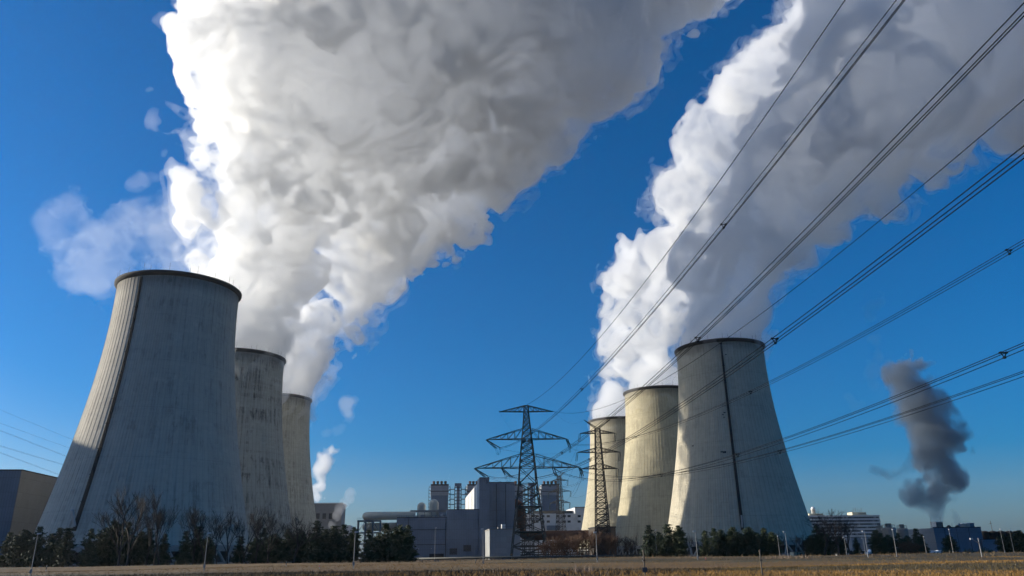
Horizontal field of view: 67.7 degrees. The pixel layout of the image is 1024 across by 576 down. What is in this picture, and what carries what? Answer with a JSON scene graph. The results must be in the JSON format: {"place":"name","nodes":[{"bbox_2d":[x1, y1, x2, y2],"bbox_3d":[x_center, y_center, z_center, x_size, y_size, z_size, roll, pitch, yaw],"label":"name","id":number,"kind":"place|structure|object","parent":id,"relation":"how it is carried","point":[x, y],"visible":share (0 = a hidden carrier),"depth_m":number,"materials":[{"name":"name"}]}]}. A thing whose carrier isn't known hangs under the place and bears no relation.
{"place":"outdoors","nodes":[
{"label":"outdoors","id":0,"kind":"place"},
{"bbox_2d":[314,503,352,535],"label":"pump house","id":1,"kind":"structure","parent":0,"point":[328,515],"depth_m":733.52,"materials":[{"name":"concrete"}]},
{"bbox_2d":[428,481,450,516],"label":"boiler house","id":2,"kind":"structure","parent":0,"point":[439,493],"depth_m":969.42,"materials":[{"name":"metal"}]},
{"bbox_2d":[454,483,461,508],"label":"lift tower","id":3,"kind":"structure","parent":0,"point":[458,486],"depth_m":959.76,"materials":[{"name":"grey metal"}]},
{"bbox_2d":[485,524,519,558],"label":"annex building","id":4,"kind":"structure","parent":0,"point":[498,541],"depth_m":433.15,"materials":[{"name":"concrete"}]},
{"bbox_2d":[0,552,1023,575],"bbox_3d":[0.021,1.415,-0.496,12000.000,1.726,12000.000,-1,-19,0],"label":"ground","id":5,"kind":"structure","parent":0,"point":[708,562],"depth_m":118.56,"materials":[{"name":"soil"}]},
{"bbox_2d":[0,532,14,567],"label":"pine tree","id":6,"kind":"object","parent":5,"relation":"on","point":[4,550],"visible":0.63,"depth_m":219.21,"materials":[{"name":"green plant"}]},
{"bbox_2d":[3,529,36,566],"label":"pine tree","id":7,"kind":"object","parent":5,"relation":"on","point":[19,544],"visible":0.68,"depth_m":214.62,"materials":[{"name":"green plant"}]},
{"bbox_2d":[0,469,57,567],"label":"filter hall","id":8,"kind":"structure","parent":5,"relation":"on","point":[24,496],"depth_m":327.25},
{"bbox_2d":[16,526,48,566],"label":"pine tree","id":9,"kind":"object","parent":5,"relation":"on","point":[38,555],"visible":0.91,"depth_m":213.46,"materials":[{"name":"green plant"}]},
{"bbox_2d":[38,527,63,566],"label":"pine tree","id":10,"kind":"object","parent":5,"relation":"on","point":[48,557],"visible":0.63,"depth_m":212.40,"materials":[{"name":"green plant"}]},
{"bbox_2d":[49,527,79,566],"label":"pine tree","id":11,"kind":"object","parent":5,"relation":"on","point":[64,549],"visible":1,"depth_m":209.89,"materials":[{"name":"green plant"}]},
{"bbox_2d":[76,528,99,566],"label":"pine tree","id":12,"kind":"object","parent":5,"relation":"on","point":[85,558],"visible":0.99,"depth_m":210.09,"materials":[{"name":"green plant"}]},
{"bbox_2d":[89,534,112,566],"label":"pine tree","id":13,"kind":"object","parent":5,"relation":"on","point":[99,546],"visible":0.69,"depth_m":215.34,"materials":[{"name":"green plant"}]},
{"bbox_2d":[94,520,123,565],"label":"pine tree","id":14,"kind":"object","parent":5,"relation":"on","point":[107,540],"visible":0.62,"depth_m":216.51,"materials":[{"name":"green plant"}]},
{"bbox_2d":[91,492,149,565],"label":"bare tree","id":15,"kind":"object","parent":5,"relation":"on","point":[122,526],"visible":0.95,"depth_m":209.24,"materials":[{"name":"brown plant"}]},
{"bbox_2d":[107,521,136,565],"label":"pine tree","id":16,"kind":"object","parent":5,"relation":"on","point":[123,556],"visible":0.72,"depth_m":213.93,"materials":[{"name":"green plant"}]},
{"bbox_2d":[107,487,160,565],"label":"bare tree","id":17,"kind":"object","parent":5,"relation":"on","point":[137,521],"visible":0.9,"depth_m":214.36,"materials":[{"name":"brown plant"}]},
{"bbox_2d":[14,263,259,566],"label":"cooling tower","id":18,"kind":"structure","parent":5,"relation":"on","point":[159,413],"depth_m":293.70,"materials":[{"name":"concrete"}]},
{"bbox_2d":[131,531,145,565],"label":"pine tree","id":19,"kind":"object","parent":5,"relation":"on","point":[140,540],"visible":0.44,"depth_m":221.39,"materials":[{"name":"green plant"}]},
{"bbox_2d":[133,528,155,565],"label":"pine tree","id":20,"kind":"object","parent":5,"relation":"on","point":[141,556],"visible":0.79,"depth_m":217.09,"materials":[{"name":"green plant"}]},
{"bbox_2d":[145,492,163,563],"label":"bare tree","id":21,"kind":"object","parent":5,"relation":"on","point":[149,524],"visible":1,"depth_m":209.36,"materials":[{"name":"brown plant"}]},
{"bbox_2d":[143,485,175,564],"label":"bare tree","id":22,"kind":"object","parent":5,"relation":"on","point":[158,562],"visible":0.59,"depth_m":215.48,"materials":[{"name":"brown plant"}]},
{"bbox_2d":[151,533,170,564],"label":"pine tree","id":23,"kind":"object","parent":5,"relation":"on","point":[163,546],"visible":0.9,"depth_m":215.58,"materials":[{"name":"green plant"}]},
{"bbox_2d":[151,500,180,564],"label":"bare tree","id":24,"kind":"object","parent":5,"relation":"on","point":[161,518],"visible":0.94,"depth_m":212.55,"materials":[{"name":"brown plant"}]},
{"bbox_2d":[171,531,194,564],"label":"pine tree","id":25,"kind":"object","parent":5,"relation":"on","point":[184,547],"visible":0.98,"depth_m":211.37,"materials":[{"name":"green plant"}]},
{"bbox_2d":[177,500,212,563],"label":"bare tree","id":26,"kind":"object","parent":5,"relation":"on","point":[192,525],"visible":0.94,"depth_m":210.97,"materials":[{"name":"brown plant"}]},
{"bbox_2d":[186,526,208,564],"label":"pine tree","id":27,"kind":"object","parent":5,"relation":"on","point":[198,558],"visible":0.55,"depth_m":215.54,"materials":[{"name":"green plant"}]},
{"bbox_2d":[181,505,231,563],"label":"bare tree","id":28,"kind":"object","parent":5,"relation":"on","point":[194,516],"visible":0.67,"depth_m":214.49,"materials":[{"name":"brown plant"}]},
{"bbox_2d":[200,536,217,563],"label":"pine tree","id":29,"kind":"object","parent":5,"relation":"on","point":[210,552],"visible":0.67,"depth_m":219.25,"materials":[{"name":"green plant"}]},
{"bbox_2d":[205,507,226,563],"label":"bare tree","id":30,"kind":"object","parent":5,"relation":"on","point":[219,530],"visible":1,"depth_m":207.46,"materials":[{"name":"brown plant"}]},
{"bbox_2d":[208,506,245,563],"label":"bare tree","id":31,"kind":"object","parent":5,"relation":"on","point":[226,529],"visible":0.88,"depth_m":210.46,"materials":[{"name":"brown plant"}]},
{"bbox_2d":[230,536,248,563],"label":"pine tree","id":32,"kind":"object","parent":5,"relation":"on","point":[237,557],"visible":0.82,"depth_m":213.56,"materials":[{"name":"green plant"}]},
{"bbox_2d":[228,506,272,563],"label":"bare tree","id":33,"kind":"object","parent":5,"relation":"on","point":[250,516],"visible":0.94,"depth_m":208.14,"materials":[{"name":"brown plant"}]},
{"bbox_2d":[245,538,264,563],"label":"pine tree","id":34,"kind":"object","parent":5,"relation":"on","point":[252,549],"visible":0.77,"depth_m":216.92,"materials":[{"name":"green plant"}]},
{"bbox_2d":[235,346,292,562],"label":"cooling tower","id":35,"kind":"structure","parent":5,"relation":"on","point":[258,385],"depth_m":418.73,"materials":[{"name":"concrete"}]},
{"bbox_2d":[251,508,276,562],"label":"bare tree","id":36,"kind":"object","parent":5,"relation":"on","point":[258,526],"visible":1,"depth_m":205.55,"materials":[{"name":"brown plant"}]},
{"bbox_2d":[250,507,292,562],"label":"bare tree","id":37,"kind":"object","parent":5,"relation":"on","point":[271,536],"visible":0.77,"depth_m":211.28,"materials":[{"name":"brown plant"}]},
{"bbox_2d":[260,533,282,562],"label":"pine tree","id":38,"kind":"object","parent":5,"relation":"on","point":[274,550],"visible":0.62,"depth_m":215.07,"materials":[{"name":"green plant"}]},
{"bbox_2d":[273,528,298,562],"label":"pine tree","id":39,"kind":"object","parent":5,"relation":"on","point":[283,555],"visible":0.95,"depth_m":213.28,"materials":[{"name":"green plant"}]},
{"bbox_2d":[282,389,316,547],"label":"cooling tower","id":40,"kind":"structure","parent":5,"relation":"on","point":[296,422],"depth_m":536.83,"materials":[{"name":"concrete"}]},
{"bbox_2d":[288,529,311,562],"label":"pine tree","id":41,"kind":"object","parent":5,"relation":"on","point":[301,550],"visible":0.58,"depth_m":214.91,"materials":[{"name":"green plant"}]},
{"bbox_2d":[286,511,322,562],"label":"bare tree","id":42,"kind":"object","parent":5,"relation":"on","point":[298,532],"visible":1,"depth_m":206.55,"materials":[{"name":"brown plant"}]},
{"bbox_2d":[300,520,329,562],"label":"pine tree","id":43,"kind":"object","parent":5,"relation":"on","point":[314,552],"visible":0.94,"depth_m":209.42,"materials":[{"name":"green plant"}]},
{"bbox_2d":[319,526,347,562],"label":"pine tree","id":44,"kind":"object","parent":5,"relation":"on","point":[335,554],"visible":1,"depth_m":211.60,"materials":[{"name":"green plant"}]},
{"bbox_2d":[331,524,356,562],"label":"pine tree","id":45,"kind":"object","parent":5,"relation":"on","point":[345,552],"visible":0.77,"depth_m":214.11,"materials":[{"name":"green plant"}]},
{"bbox_2d":[347,527,364,562],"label":"pine tree","id":46,"kind":"object","parent":5,"relation":"on","point":[355,537],"visible":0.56,"depth_m":217.70,"materials":[{"name":"green plant"}]},
{"bbox_2d":[356,530,377,562],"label":"pine tree","id":47,"kind":"object","parent":5,"relation":"on","point":[368,546],"visible":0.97,"depth_m":213.32,"materials":[{"name":"green plant"}]},
{"bbox_2d":[357,518,381,557],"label":"duct trestle","id":48,"kind":"object","parent":5,"relation":"on","point":[365,522],"visible":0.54,"depth_m":487.22,"materials":[{"name":"metal"}]},
{"bbox_2d":[10,566,732,575],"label":"heather grass","id":49,"kind":"structure","parent":5,"relation":"on","point":[616,572],"depth_m":68.65,"materials":[{"name":"plant"}]},
{"bbox_2d":[372,523,394,561],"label":"pine tree","id":50,"kind":"object","parent":5,"relation":"on","point":[381,546],"visible":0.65,"depth_m":215.60,"materials":[{"name":"green plant"}]},
{"bbox_2d":[383,524,409,561],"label":"pine tree","id":51,"kind":"object","parent":5,"relation":"on","point":[394,540],"visible":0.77,"depth_m":212.79,"materials":[{"name":"green plant"}]},
{"bbox_2d":[393,525,419,561],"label":"pine tree","id":52,"kind":"object","parent":5,"relation":"on","point":[409,540],"visible":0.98,"depth_m":211.61,"materials":[{"name":"green plant"}]},
{"bbox_2d":[397,477,514,559],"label":"absorber hall","id":53,"kind":"structure","parent":5,"relation":"on","point":[460,532],"depth_m":487.05,"materials":[{"name":"grey metal"}]},
{"bbox_2d":[362,523,396,531],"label":"flue duct","id":54,"kind":"object","parent":53,"relation":"attached to","point":[392,525],"visible":0.55,"depth_m":496.34,"materials":[{"name":"metal"}]},
{"bbox_2d":[362,512,415,522],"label":"flue duct","id":55,"kind":"object","parent":53,"relation":"attached to","point":[379,516],"visible":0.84,"depth_m":498.97,"materials":[{"name":"metal"}]},
{"bbox_2d":[515,499,588,539],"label":"rusty duct","id":56,"kind":"object","parent":53,"relation":"attached to","point":[551,534],"visible":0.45,"depth_m":512.07,"materials":[{"name":"metal"}]},
{"bbox_2d":[0,550,1017,567],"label":"weedy grass","id":57,"kind":"structure","parent":5,"relation":"on","point":[608,556],"depth_m":184.50,"materials":[{"name":"plant"}]},
{"bbox_2d":[516,508,534,558],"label":"pipe tower","id":58,"kind":"structure","parent":5,"relation":"on","point":[525,518],"depth_m":501.91,"materials":[{"name":"metal"}]},
{"bbox_2d":[412,554,639,561],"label":"heating pipeline","id":59,"kind":"object","parent":5,"relation":"on","point":[519,557],"visible":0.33,"depth_m":226.08,"materials":[{"name":"grey metal"}]},
{"bbox_2d":[474,405,583,559],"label":"lattice pylon","id":60,"kind":"object","parent":5,"relation":"on","point":[532,453],"visible":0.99,"depth_m":293.81,"materials":[{"name":"metal"}]},
{"bbox_2d":[512,0,844,410],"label":"overhead line","id":61,"kind":"object","parent":60,"relation":"attached to","point":[718,182],"visible":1,"depth_m":78.37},
{"bbox_2d":[500,0,904,448],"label":"overhead line","id":62,"kind":"object","parent":60,"relation":"attached to","point":[866,48],"visible":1,"depth_m":70.85,"materials":[{"name":"metal"}]},
{"bbox_2d":[489,2,1023,478],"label":"overhead line","id":63,"kind":"object","parent":60,"relation":"hanging from","point":[833,200],"visible":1,"depth_m":56.40,"materials":[{"name":"metal"}]},
{"bbox_2d":[507,145,1023,479],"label":"overhead line","id":64,"kind":"object","parent":60,"relation":"attached to","point":[776,339],"visible":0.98,"depth_m":54.60,"materials":[{"name":"metal"}]},
{"bbox_2d":[554,99,1023,412],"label":"overhead line","id":65,"kind":"object","parent":60,"relation":"attached to","point":[857,238],"visible":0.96,"depth_m":79.46,"materials":[{"name":"metal"}]},
{"bbox_2d":[561,342,1023,481],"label":"overhead line","id":66,"kind":"object","parent":60,"relation":"attached to","point":[1000,352],"visible":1,"depth_m":79.74,"materials":[{"name":"metal"}]},
{"bbox_2d":[574,239,1023,445],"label":"overhead line","id":67,"kind":"object","parent":60,"relation":"attached to","point":[1007,250],"visible":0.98,"depth_m":98.75,"materials":[{"name":"metal"}]},
{"bbox_2d":[583,371,1023,477],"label":"overhead line","id":68,"kind":"object","parent":60,"relation":"attached to","point":[853,428],"visible":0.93,"depth_m":98.14,"materials":[{"name":"metal"}]},
{"bbox_2d":[515,507,584,555],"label":"machine hall","id":69,"kind":"structure","parent":5,"relation":"on","point":[573,519],"depth_m":789.67,"materials":[{"name":"white concrete"}]},
{"bbox_2d":[520,540,589,557],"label":"duct support","id":70,"kind":"object","parent":5,"relation":"on","point":[557,552],"visible":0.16,"depth_m":499.47,"materials":[{"name":"metal"}]},
{"bbox_2d":[543,536,569,558],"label":"bare shrub","id":71,"kind":"object","parent":5,"relation":"on","point":[562,543],"visible":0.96,"depth_m":233.41,"materials":[{"name":"brown plant"}]},
{"bbox_2d":[548,473,570,555],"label":"lattice pylon","id":72,"kind":"object","parent":5,"relation":"on","point":[561,491],"visible":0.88,"depth_m":631.41,"materials":[{"name":"metal"}]},
{"bbox_2d":[563,534,584,557],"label":"bare shrub","id":73,"kind":"object","parent":5,"relation":"on","point":[575,542],"visible":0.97,"depth_m":234.05,"materials":[{"name":"brown plant"}]},
{"bbox_2d":[578,530,602,557],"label":"bare shrub","id":74,"kind":"object","parent":5,"relation":"on","point":[590,539],"visible":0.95,"depth_m":235.41,"materials":[{"name":"brown plant"}]},
{"bbox_2d":[576,420,620,554],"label":"lattice pylon","id":75,"kind":"object","parent":5,"relation":"on","point":[597,525],"visible":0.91,"depth_m":381.65,"materials":[{"name":"metal"}]},
{"bbox_2d":[578,416,625,552],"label":"cooling tower","id":76,"kind":"structure","parent":5,"relation":"on","point":[616,425],"depth_m":643.08,"materials":[{"name":"concrete"}]},
{"bbox_2d":[588,526,616,557],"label":"duct housing","id":77,"kind":"object","parent":5,"relation":"on","point":[613,530],"visible":0.24,"depth_m":448.69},
{"bbox_2d":[601,532,623,554],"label":"bare shrub","id":78,"kind":"object","parent":5,"relation":"on","point":[614,542],"visible":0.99,"depth_m":236.35,"materials":[{"name":"brown plant"}]},
{"bbox_2d":[621,536,641,553],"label":"bare shrub","id":79,"kind":"object","parent":5,"relation":"on","point":[628,542],"visible":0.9,"depth_m":243.10,"materials":[{"name":"brown plant"}]},
{"bbox_2d":[616,381,678,554],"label":"cooling tower","id":80,"kind":"structure","parent":5,"relation":"on","point":[643,502],"depth_m":522.13,"materials":[{"name":"concrete"}]},
{"bbox_2d":[638,525,659,556],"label":"pine tree","id":81,"kind":"object","parent":5,"relation":"on","point":[649,543],"visible":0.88,"depth_m":222.91,"materials":[{"name":"green plant"}]},
{"bbox_2d":[657,524,674,556],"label":"pine tree","id":82,"kind":"object","parent":5,"relation":"on","point":[667,532],"visible":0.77,"depth_m":224.84,"materials":[{"name":"green plant"}]},
{"bbox_2d":[670,525,691,556],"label":"pine tree","id":83,"kind":"object","parent":5,"relation":"on","point":[680,546],"visible":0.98,"depth_m":221.60,"materials":[{"name":"green plant"}]},
{"bbox_2d":[698,530,714,556],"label":"pine tree","id":84,"kind":"object","parent":5,"relation":"on","point":[704,550],"visible":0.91,"depth_m":218.87,"materials":[{"name":"green plant"}]},
{"bbox_2d":[708,528,723,556],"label":"pine tree","id":85,"kind":"object","parent":5,"relation":"on","point":[714,541],"visible":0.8,"depth_m":224.85,"materials":[{"name":"green plant"}]},
{"bbox_2d":[720,527,746,555],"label":"pine tree","id":86,"kind":"object","parent":5,"relation":"on","point":[734,545],"visible":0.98,"depth_m":222.55,"materials":[{"name":"green plant"}]},
{"bbox_2d":[668,332,814,556],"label":"cooling tower","id":87,"kind":"structure","parent":5,"relation":"on","point":[757,495],"depth_m":401.75,"materials":[{"name":"concrete"}]},
{"bbox_2d":[740,526,763,555],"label":"pine tree","id":88,"kind":"object","parent":5,"relation":"on","point":[750,538],"visible":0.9,"depth_m":223.52,"materials":[{"name":"green plant"}]},
{"bbox_2d":[756,527,774,555],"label":"pine tree","id":89,"kind":"object","parent":5,"relation":"on","point":[764,544],"visible":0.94,"depth_m":224.65,"materials":[{"name":"green plant"}]},
{"bbox_2d":[767,532,783,555],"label":"pine tree","id":90,"kind":"object","parent":5,"relation":"on","point":[774,539],"visible":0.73,"depth_m":228.04,"materials":[{"name":"green plant"}]},
{"bbox_2d":[800,535,820,555],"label":"pine tree","id":91,"kind":"object","parent":5,"relation":"on","point":[811,547],"visible":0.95,"depth_m":237.34,"materials":[{"name":"green plant"}]},
{"bbox_2d":[805,525,830,555],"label":"pine tree","id":92,"kind":"object","parent":5,"relation":"on","point":[820,540],"visible":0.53,"depth_m":241.57,"materials":[{"name":"green plant"}]},
{"bbox_2d":[805,509,854,554],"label":"bare tree","id":93,"kind":"object","parent":5,"relation":"on","point":[834,539],"visible":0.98,"depth_m":235.77,"materials":[{"name":"brown plant"}]},
{"bbox_2d":[822,532,837,555],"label":"pine tree","id":94,"kind":"object","parent":5,"relation":"on","point":[831,549],"visible":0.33,"depth_m":244.84,"materials":[{"name":"green plant"}]},
{"bbox_2d":[814,513,851,554],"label":"bare tree","id":95,"kind":"object","parent":5,"relation":"on","point":[824,531],"visible":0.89,"depth_m":235.68,"materials":[{"name":"brown plant"}]},
{"bbox_2d":[821,516,857,554],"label":"bare tree","id":96,"kind":"object","parent":5,"relation":"on","point":[847,534],"visible":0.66,"depth_m":236.42,"materials":[{"name":"brown plant"}]},
{"bbox_2d":[808,507,880,548],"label":"office block","id":97,"kind":"structure","parent":5,"relation":"on","point":[867,524],"depth_m":731.43,"materials":[{"name":"white glass"}]},
{"bbox_2d":[867,529,890,554],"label":"pine tree","id":98,"kind":"object","parent":5,"relation":"on","point":[879,545],"visible":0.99,"depth_m":247.16,"materials":[{"name":"green plant"}]},
{"bbox_2d":[881,523,897,540],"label":"silo","id":99,"kind":"object","parent":5,"relation":"on","point":[887,528],"visible":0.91,"depth_m":488.15,"materials":[{"name":"metal"}]},
{"bbox_2d":[911,528,929,553],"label":"pine tree","id":100,"kind":"object","parent":5,"relation":"on","point":[916,537],"visible":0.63,"depth_m":253.30,"materials":[{"name":"green plant"}]},
{"bbox_2d":[908,518,982,551],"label":"treatment hall","id":101,"kind":"structure","parent":5,"relation":"on","point":[962,534],"depth_m":495.90,"materials":[{"name":"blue metal"}]},
{"bbox_2d":[941,534,959,552],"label":"pine tree","id":102,"kind":"object","parent":5,"relation":"on","point":[947,540],"visible":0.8,"depth_m":252.69,"materials":[{"name":"green plant"}]},
{"bbox_2d":[993,534,1015,552],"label":"pine tree","id":103,"kind":"object","parent":5,"relation":"on","point":[1005,539],"visible":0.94,"depth_m":256.29,"materials":[{"name":"green plant"}]},
{"bbox_2d":[1011,530,1023,551],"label":"pine tree","id":104,"kind":"object","parent":5,"relation":"on","point":[1017,538],"visible":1,"depth_m":254.76,"materials":[{"name":"green plant"}]},
{"bbox_2d":[0,0,1023,558],"label":"sky","id":105,"kind":"structure","parent":0,"point":[434,211],"materials":[{"name":"blue"}]},
{"bbox_2d":[539,481,560,510],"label":"boiler house","id":106,"kind":"structure","parent":0,"point":[546,501],"depth_m":968.20,"materials":[{"name":"metal"}]},
{"bbox_2d":[842,537,870,551],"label":"link building","id":107,"kind":"structure","parent":0,"point":[861,542],"depth_m":607.28,"materials":[{"name":"concrete"}]},
{"bbox_2d":[981,539,998,551],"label":"tank yard wall","id":108,"kind":"structure","parent":0,"point":[988,543],"depth_m":494.02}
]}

